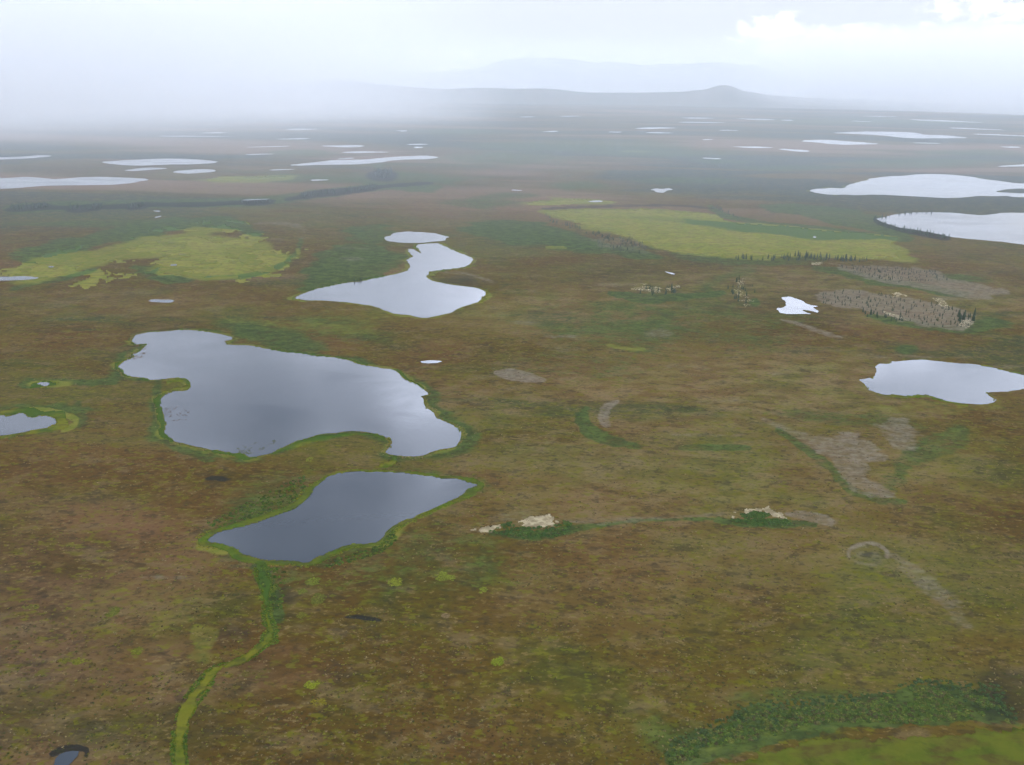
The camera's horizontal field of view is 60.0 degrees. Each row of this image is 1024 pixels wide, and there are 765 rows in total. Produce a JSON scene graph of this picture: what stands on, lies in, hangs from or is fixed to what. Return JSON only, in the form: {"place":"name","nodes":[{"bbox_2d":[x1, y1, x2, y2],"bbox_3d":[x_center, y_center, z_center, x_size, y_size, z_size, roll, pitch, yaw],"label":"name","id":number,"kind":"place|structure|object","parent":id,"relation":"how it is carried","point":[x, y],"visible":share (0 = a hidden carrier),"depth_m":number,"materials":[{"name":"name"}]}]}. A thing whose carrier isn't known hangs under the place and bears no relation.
{"place":"outdoors","nodes":[
{"label":"outdoors","id":0,"kind":"place"},
{"bbox_2d":[0,276,37,280],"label":"pond","id":1,"kind":"structure","parent":0,"point":[16,278],"depth_m":1423.96,"materials":[{"name":"grey liquid"}]},
{"bbox_2d":[0,155,48,158],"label":"lake","id":2,"kind":"structure","parent":0,"point":[27,157],"depth_m":3695.12,"materials":[{"name":"grey liquid"}]},
{"bbox_2d":[0,413,55,434],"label":"pond","id":3,"kind":"structure","parent":0,"point":[17,423],"depth_m":820.11,"materials":[{"name":"grey liquid"}]},
{"bbox_2d":[37,382,48,385],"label":"pond","id":4,"kind":"structure","parent":0,"point":[44,383],"depth_m":929.13,"materials":[{"name":"grey liquid"}]},
{"bbox_2d":[54,751,78,764],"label":"pond","id":5,"kind":"structure","parent":0,"point":[66,758],"depth_m":414.48,"materials":[{"name":"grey liquid"}]},
{"bbox_2d":[0,177,148,188],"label":"lake","id":6,"kind":"structure","parent":0,"point":[15,182],"depth_m":2827.28,"materials":[{"name":"grey liquid"}]},
{"bbox_2d":[125,168,166,170],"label":"pond","id":7,"kind":"structure","parent":0,"point":[138,169],"depth_m":3272.49,"materials":[{"name":"grey liquid"}]},
{"bbox_2d":[102,159,216,165],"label":"lake","id":8,"kind":"structure","parent":0,"point":[142,162],"depth_m":3590.71,"materials":[{"name":"grey liquid"}]},
{"bbox_2d":[149,299,173,302],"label":"pond","id":9,"kind":"structure","parent":0,"point":[161,301],"depth_m":1293.29,"materials":[{"name":"grey liquid"}]},
{"bbox_2d":[174,169,215,173],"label":"lake","id":10,"kind":"structure","parent":0,"point":[195,171],"depth_m":3231.91,"materials":[{"name":"grey liquid"}]},
{"bbox_2d":[171,136,232,136],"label":"pond","id":11,"kind":"structure","parent":0,"point":[201,136],"depth_m":5417.68,"materials":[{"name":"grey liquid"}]},
{"bbox_2d":[118,330,460,456],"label":"lake","id":12,"kind":"structure","parent":0,"point":[252,399],"depth_m":898.16,"materials":[{"name":"grey liquid"}]},
{"bbox_2d":[126,342,145,359],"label":"water sedge","id":13,"kind":"object","parent":12,"relation":"on","point":[136,355],"visible":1,"depth_m":1035.24,"materials":[{"name":"green plant"}]},
{"bbox_2d":[164,407,188,420],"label":"water sedge","id":14,"kind":"object","parent":12,"relation":"on","point":[176,414],"visible":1,"depth_m":853.23,"materials":[{"name":"grey plant"}]},
{"bbox_2d":[237,440,274,453],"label":"water sedge","id":15,"kind":"object","parent":12,"relation":"on","point":[250,451],"visible":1,"depth_m":771.36,"materials":[{"name":"grey plant"}]},
{"bbox_2d":[286,128,313,129],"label":"pond","id":16,"kind":"structure","parent":0,"point":[299,129],"depth_m":6525.69,"materials":[{"name":"grey liquid"}]},
{"bbox_2d":[208,471,476,562],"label":"lake","id":17,"kind":"structure","parent":0,"point":[333,512],"depth_m":654.83,"materials":[{"name":"grey liquid"}]},
{"bbox_2d":[328,145,361,146],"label":"pond","id":18,"kind":"structure","parent":0,"point":[345,145],"depth_m":4788.73,"materials":[{"name":"grey liquid"}]},
{"bbox_2d":[343,151,381,152],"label":"pond","id":19,"kind":"structure","parent":0,"point":[362,152],"depth_m":4328.90,"materials":[{"name":"grey liquid"}]},
{"bbox_2d":[293,156,437,165],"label":"lake","id":20,"kind":"structure","parent":0,"point":[347,162],"depth_m":3805.37,"materials":[{"name":"grey liquid"}]},
{"bbox_2d":[295,243,484,317],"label":"lake","id":21,"kind":"structure","parent":0,"point":[414,290],"depth_m":1381.10,"materials":[{"name":"grey liquid"}]},
{"bbox_2d":[384,232,447,242],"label":"pond","id":22,"kind":"structure","parent":0,"point":[412,237],"depth_m":1878.93,"materials":[{"name":"grey liquid"}]},
{"bbox_2d":[420,360,441,362],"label":"pond","id":23,"kind":"structure","parent":0,"point":[430,361],"depth_m":1027.11,"materials":[{"name":"grey liquid"}]},
{"bbox_2d":[0,97,1023,764],"bbox_3d":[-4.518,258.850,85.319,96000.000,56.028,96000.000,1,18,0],"label":"ground","id":24,"kind":"structure","parent":0,"point":[482,179],"depth_m":793.76,"materials":[{"name":"brown plant"}]},
{"bbox_2d":[0,414,56,439],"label":"sedge tufts","id":25,"kind":"object","parent":24,"relation":"on","point":[22,432],"visible":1,"depth_m":791.45,"materials":[{"name":"green plant"}]},
{"bbox_2d":[21,604,38,609],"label":"moss cushion","id":26,"kind":"object","parent":24,"relation":"on","point":[29,607],"visible":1,"depth_m":530.72,"materials":[{"name":"green plant"}]},
{"bbox_2d":[0,407,68,437],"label":"shore sedge","id":27,"kind":"object","parent":24,"relation":"on","point":[62,421],"visible":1,"depth_m":838.71,"materials":[{"name":"green plant"}]},
{"bbox_2d":[30,380,55,387],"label":"shore sedge","id":28,"kind":"object","parent":24,"relation":"on","point":[34,385],"visible":1,"depth_m":924.74,"materials":[{"name":"green plant"}]},
{"bbox_2d":[36,381,59,387],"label":"sedge tufts","id":29,"kind":"object","parent":24,"relation":"on","point":[50,386],"visible":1,"depth_m":925.06,"materials":[{"name":"green plant"}]},
{"bbox_2d":[57,657,73,663],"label":"moss cushion","id":30,"kind":"object","parent":24,"relation":"on","point":[65,661],"visible":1,"depth_m":482.40,"materials":[{"name":"green plant"}]},
{"bbox_2d":[71,657,84,664],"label":"moss cushion","id":31,"kind":"object","parent":24,"relation":"on","point":[77,662],"visible":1,"depth_m":481.44,"materials":[{"name":"green plant"}]},
{"bbox_2d":[105,606,121,617],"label":"moss cushion","id":32,"kind":"object","parent":24,"relation":"on","point":[111,612],"visible":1,"depth_m":527.54,"materials":[{"name":"green plant"}]},
{"bbox_2d":[130,647,143,654],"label":"moss cushion","id":33,"kind":"object","parent":24,"relation":"on","point":[136,651],"visible":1,"depth_m":489.95,"materials":[{"name":"green plant"}]},
{"bbox_2d":[0,219,308,288],"bbox_3d":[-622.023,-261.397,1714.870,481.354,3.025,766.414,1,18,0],"label":"sedge meadow","id":34,"kind":"structure","parent":24,"relation":"on","point":[198,249],"depth_m":1585.65,"materials":[{"name":"green plant"}]},
{"bbox_2d":[157,379,187,406],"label":"sedge strip","id":35,"kind":"object","parent":24,"relation":"on","point":[174,388],"visible":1,"depth_m":923.11,"materials":[{"name":"green plant"}]},
{"bbox_2d":[174,562,272,764],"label":"sedge strip","id":36,"kind":"object","parent":24,"relation":"on","point":[187,709],"visible":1,"depth_m":465.90,"materials":[{"name":"green plant"}]},
{"bbox_2d":[169,565,278,764],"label":"sedge tufts","id":37,"kind":"object","parent":24,"relation":"on","point":[269,608],"visible":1,"depth_m":481.75,"materials":[{"name":"green plant"}]},
{"bbox_2d":[207,176,284,180],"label":"sedge meadow","id":38,"kind":"structure","parent":24,"relation":"on","point":[230,178],"depth_m":3002.73,"materials":[{"name":"green plant"}]},
{"bbox_2d":[115,329,459,459],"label":"shore sedge","id":39,"kind":"object","parent":24,"relation":"on","point":[162,434],"visible":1,"depth_m":914.08,"materials":[{"name":"plant"}]},
{"bbox_2d":[114,329,467,459],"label":"sedge tufts","id":40,"kind":"object","parent":24,"relation":"on","point":[390,443],"visible":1,"depth_m":849.89,"materials":[{"name":"green plant"}]},
{"bbox_2d":[207,475,396,608],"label":"willow scrub","id":41,"kind":"object","parent":24,"relation":"on","point":[375,549],"visible":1,"depth_m":621.72,"materials":[{"name":"green plant"}]},
{"bbox_2d":[297,612,306,618],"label":"moss cushion","id":42,"kind":"object","parent":24,"relation":"on","point":[302,615],"visible":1,"depth_m":526.94,"materials":[{"name":"green plant"}]},
{"bbox_2d":[298,588,307,593],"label":"moss cushion","id":43,"kind":"object","parent":24,"relation":"on","point":[301,591],"visible":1,"depth_m":553.42,"materials":[{"name":"green plant"}]},
{"bbox_2d":[304,680,319,688],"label":"moss cushion","id":44,"kind":"object","parent":24,"relation":"on","point":[313,685],"visible":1,"depth_m":466.05,"materials":[{"name":"green plant"}]},
{"bbox_2d":[304,577,320,584],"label":"moss cushion","id":45,"kind":"object","parent":24,"relation":"on","point":[316,580],"visible":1,"depth_m":565.48,"materials":[{"name":"green plant"}]},
{"bbox_2d":[309,593,326,603],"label":"moss cushion","id":46,"kind":"object","parent":24,"relation":"on","point":[316,600],"visible":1,"depth_m":544.42,"materials":[{"name":"green plant"}]},
{"bbox_2d":[310,698,326,706],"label":"moss cushion","id":47,"kind":"object","parent":24,"relation":"on","point":[313,701],"visible":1,"depth_m":452.63,"materials":[{"name":"green plant"}]},
{"bbox_2d":[270,431,384,454],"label":"sedge strip","id":48,"kind":"object","parent":24,"relation":"on","point":[296,444],"visible":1,"depth_m":793.45,"materials":[{"name":"green plant"}]},
{"bbox_2d":[191,469,477,568],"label":"sedge tufts","id":49,"kind":"object","parent":24,"relation":"on","point":[407,523],"visible":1,"depth_m":640.67,"materials":[{"name":"green plant"}]},
{"bbox_2d":[198,470,483,565],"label":"shore sedge","id":50,"kind":"object","parent":24,"relation":"on","point":[232,551],"visible":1,"depth_m":637.88,"materials":[{"name":"green plant"}]},
{"bbox_2d":[379,456,396,467],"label":"sedge strip","id":51,"kind":"object","parent":24,"relation":"on","point":[389,463],"visible":1,"depth_m":745.16,"materials":[{"name":"green plant"}]},
{"bbox_2d":[292,243,489,301],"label":"shore sedge","id":52,"kind":"object","parent":24,"relation":"on","point":[434,273],"visible":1,"depth_m":1523.37,"materials":[{"name":"plant"}]},
{"bbox_2d":[294,243,487,318],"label":"sedge tufts","id":53,"kind":"object","parent":24,"relation":"on","point":[395,273],"visible":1,"depth_m":1381.36,"materials":[{"name":"green plant"}]},
{"bbox_2d":[387,577,401,585],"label":"moss cushion","id":54,"kind":"object","parent":24,"relation":"on","point":[396,582],"visible":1,"depth_m":563.77,"materials":[{"name":"green plant"}]},
{"bbox_2d":[434,571,449,580],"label":"moss cushion","id":55,"kind":"object","parent":24,"relation":"on","point":[441,578],"visible":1,"depth_m":573.18,"materials":[{"name":"green plant"}]},
{"bbox_2d":[441,613,449,617],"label":"moss cushion","id":56,"kind":"object","parent":24,"relation":"on","point":[444,615],"visible":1,"depth_m":529.62,"materials":[{"name":"brown plant"}]},
{"bbox_2d":[447,575,455,580],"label":"moss cushion","id":57,"kind":"object","parent":24,"relation":"on","point":[450,577],"visible":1,"depth_m":571.18,"materials":[{"name":"green plant"}]},
{"bbox_2d":[479,587,487,592],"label":"moss cushion","id":58,"kind":"object","parent":24,"relation":"on","point":[482,589],"visible":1,"depth_m":558.55,"materials":[{"name":"green plant"}]},
{"bbox_2d":[470,524,500,531],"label":"lichen patch","id":59,"kind":"object","parent":24,"relation":"on","point":[487,528],"visible":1,"depth_m":636.80,"materials":[{"name":"beige plant"}]},
{"bbox_2d":[10,162,968,326],"bbox_3d":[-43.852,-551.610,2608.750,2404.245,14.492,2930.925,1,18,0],"label":"spruce woodland","id":60,"kind":"object","parent":24,"relation":"on","point":[390,171],"visible":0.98,"depth_m":1818.12,"materials":[{"name":"green plant"}]},
{"bbox_2d":[491,656,503,665],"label":"moss cushion","id":61,"kind":"object","parent":24,"relation":"on","point":[499,661],"visible":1,"depth_m":487.12,"materials":[{"name":"green plant"}]},
{"bbox_2d":[0,332,1023,764],"bbox_3d":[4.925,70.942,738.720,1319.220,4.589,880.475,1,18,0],"label":"dwarf birch","id":62,"kind":"object","parent":24,"relation":"on","point":[470,648],"visible":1,"depth_m":494.47,"materials":[{"name":"brown plant"}]},
{"bbox_2d":[489,520,571,539],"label":"willow scrub","id":63,"kind":"object","parent":24,"relation":"on","point":[535,536],"visible":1,"depth_m":634.03,"materials":[{"name":"green plant"}]},
{"bbox_2d":[518,514,558,527],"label":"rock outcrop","id":64,"kind":"object","parent":24,"relation":"on","point":[542,521],"visible":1,"depth_m":650.01,"materials":[{"name":"beige stone"}]},
{"bbox_2d":[528,199,613,204],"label":"sedge meadow","id":65,"kind":"structure","parent":24,"relation":"on","point":[555,202],"depth_m":2507.26,"materials":[{"name":"plant"}]},
{"bbox_2d":[632,283,677,292],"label":"lichen patch","id":66,"kind":"object","parent":24,"relation":"on","point":[653,288],"visible":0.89,"depth_m":1428.64,"materials":[{"name":"beige plant"}]},
{"bbox_2d":[544,208,902,258],"bbox_3d":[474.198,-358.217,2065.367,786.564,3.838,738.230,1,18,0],"label":"sedge meadow","id":67,"kind":"structure","parent":24,"relation":"on","point":[700,233],"depth_m":1974.85,"materials":[{"name":"green plant"}]},
{"bbox_2d":[747,669,756,674],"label":"moss cushion","id":68,"kind":"object","parent":24,"relation":"on","point":[752,671],"visible":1,"depth_m":484.33,"materials":[{"name":"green plant"}]},
{"bbox_2d":[740,510,769,517],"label":"willow scrub","id":69,"kind":"object","parent":24,"relation":"on","point":[752,514],"visible":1,"depth_m":664.67,"materials":[{"name":"green plant"}]},
{"bbox_2d":[732,506,786,518],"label":"lichen patch","id":70,"kind":"object","parent":24,"relation":"on","point":[770,511],"visible":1,"depth_m":670.89,"materials":[{"name":"beige plant"}]},
{"bbox_2d":[730,517,791,525],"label":"willow scrub","id":71,"kind":"object","parent":24,"relation":"on","point":[776,521],"visible":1,"depth_m":654.97,"materials":[{"name":"green plant"}]},
{"bbox_2d":[660,677,1017,758],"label":"willow scrub","id":72,"kind":"object","parent":24,"relation":"on","point":[776,721],"visible":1,"depth_m":458.63,"materials":[{"name":"green plant"}]},
{"bbox_2d":[666,686,1015,764],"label":"willow thicket","id":73,"kind":"object","parent":24,"relation":"on","point":[916,708],"visible":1,"depth_m":450.67,"materials":[{"name":"green plant"}]},
{"bbox_2d":[700,727,1023,764],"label":"sedge meadow","id":74,"kind":"structure","parent":24,"relation":"on","point":[982,747],"depth_m":425.84,"materials":[{"name":"green plant"}]},
{"bbox_2d":[867,361,1020,406],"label":"shore sedge","id":75,"kind":"object","parent":24,"relation":"on","point":[922,396],"visible":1,"depth_m":935.00,"materials":[{"name":"plant"}]},
{"bbox_2d":[0,79,1023,114],"bbox_3d":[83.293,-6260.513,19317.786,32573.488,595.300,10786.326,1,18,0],"label":"hills","id":76,"kind":"structure","parent":0,"point":[715,96],"depth_m":19160.41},
{"bbox_2d":[0,0,1023,96],"label":"sky","id":77,"kind":"structure","parent":0,"point":[916,47],"materials":[{"name":"white"}]},
{"bbox_2d":[637,127,667,128],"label":"pond","id":78,"kind":"structure","parent":0,"point":[654,128],"depth_m":7851.34,"materials":[{"name":"grey liquid"}]},
{"bbox_2d":[651,188,672,192],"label":"pond","id":79,"kind":"structure","parent":0,"point":[660,190],"depth_m":2870.38,"materials":[{"name":"grey liquid"}]},
{"bbox_2d":[345,57,1023,106],"bbox_3d":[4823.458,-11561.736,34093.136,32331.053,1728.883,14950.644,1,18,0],"label":"hills","id":80,"kind":"structure","parent":0,"point":[565,74],"depth_m":32732.37,"materials":[{"name":"grey"}]},
{"bbox_2d":[687,117,708,118],"bbox_3d":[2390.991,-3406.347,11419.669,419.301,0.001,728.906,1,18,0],"label":"pond","id":81,"kind":"structure","parent":0,"point":[697,118],"depth_m":11260.31,"materials":[{"name":"grey liquid"}]},
{"bbox_2d":[683,122,723,122],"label":"pond","id":82,"kind":"structure","parent":0,"point":[703,122],"depth_m":9674.44,"materials":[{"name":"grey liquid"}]},
{"bbox_2d":[736,118,772,119],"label":"pond","id":83,"kind":"structure","parent":0,"point":[755,119],"depth_m":11258.03,"materials":[{"name":"grey liquid"}]},
{"bbox_2d":[743,146,771,147],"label":"pond","id":84,"kind":"structure","parent":0,"point":[755,147],"depth_m":5294.91,"materials":[{"name":"grey liquid"}]},
{"bbox_2d":[781,149,808,151],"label":"pond","id":85,"kind":"structure","parent":0,"point":[796,150],"depth_m":5068.57,"materials":[{"name":"grey liquid"}]},
{"bbox_2d":[777,297,818,313],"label":"pond","id":86,"kind":"structure","parent":0,"point":[795,306],"depth_m":1319.93,"materials":[{"name":"grey liquid"}]},
{"bbox_2d":[803,140,876,144],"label":"lake","id":87,"kind":"structure","parent":0,"point":[837,142],"depth_m":6027.55,"materials":[{"name":"grey liquid"}]},
{"bbox_2d":[839,132,965,137],"bbox_3d":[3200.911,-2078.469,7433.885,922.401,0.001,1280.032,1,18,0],"label":"lake","id":88,"kind":"structure","parent":0,"point":[906,134],"depth_m":7397.12,"materials":[{"name":"grey liquid"}]},
{"bbox_2d":[810,174,1023,197],"bbox_3d":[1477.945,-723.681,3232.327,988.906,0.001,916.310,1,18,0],"label":"lake","id":89,"kind":"structure","parent":0,"point":[939,185],"depth_m":3120.82,"materials":[{"name":"grey liquid"}]},
{"bbox_2d":[912,119,967,121],"bbox_3d":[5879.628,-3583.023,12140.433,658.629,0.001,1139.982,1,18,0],"label":"pond","id":90,"kind":"structure","parent":0,"point":[939,120],"depth_m":12182.67,"materials":[{"name":"grey liquid"}]},
{"bbox_2d":[859,360,1023,403],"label":"lake","id":91,"kind":"structure","parent":0,"point":[962,383],"depth_m":989.45,"materials":[{"name":"grey liquid"}]},
{"bbox_2d":[877,212,1023,244],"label":"lake","id":92,"kind":"structure","parent":0,"point":[1005,227],"depth_m":2215.29,"materials":[{"name":"grey liquid"}]},
{"bbox_2d":[958,128,996,129],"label":"pond","id":93,"kind":"structure","parent":0,"point":[976,128],"depth_m":9201.67,"materials":[{"name":"grey liquid"}]},
{"bbox_2d":[978,134,1021,135],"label":"pond","id":94,"kind":"structure","parent":0,"point":[999,134],"depth_m":7753.71,"materials":[{"name":"grey liquid"}]},
{"bbox_2d":[998,164,1023,166],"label":"pond","id":95,"kind":"structure","parent":0,"point":[1011,165],"depth_m":4202.78,"materials":[{"name":"grey liquid"}]}
]}

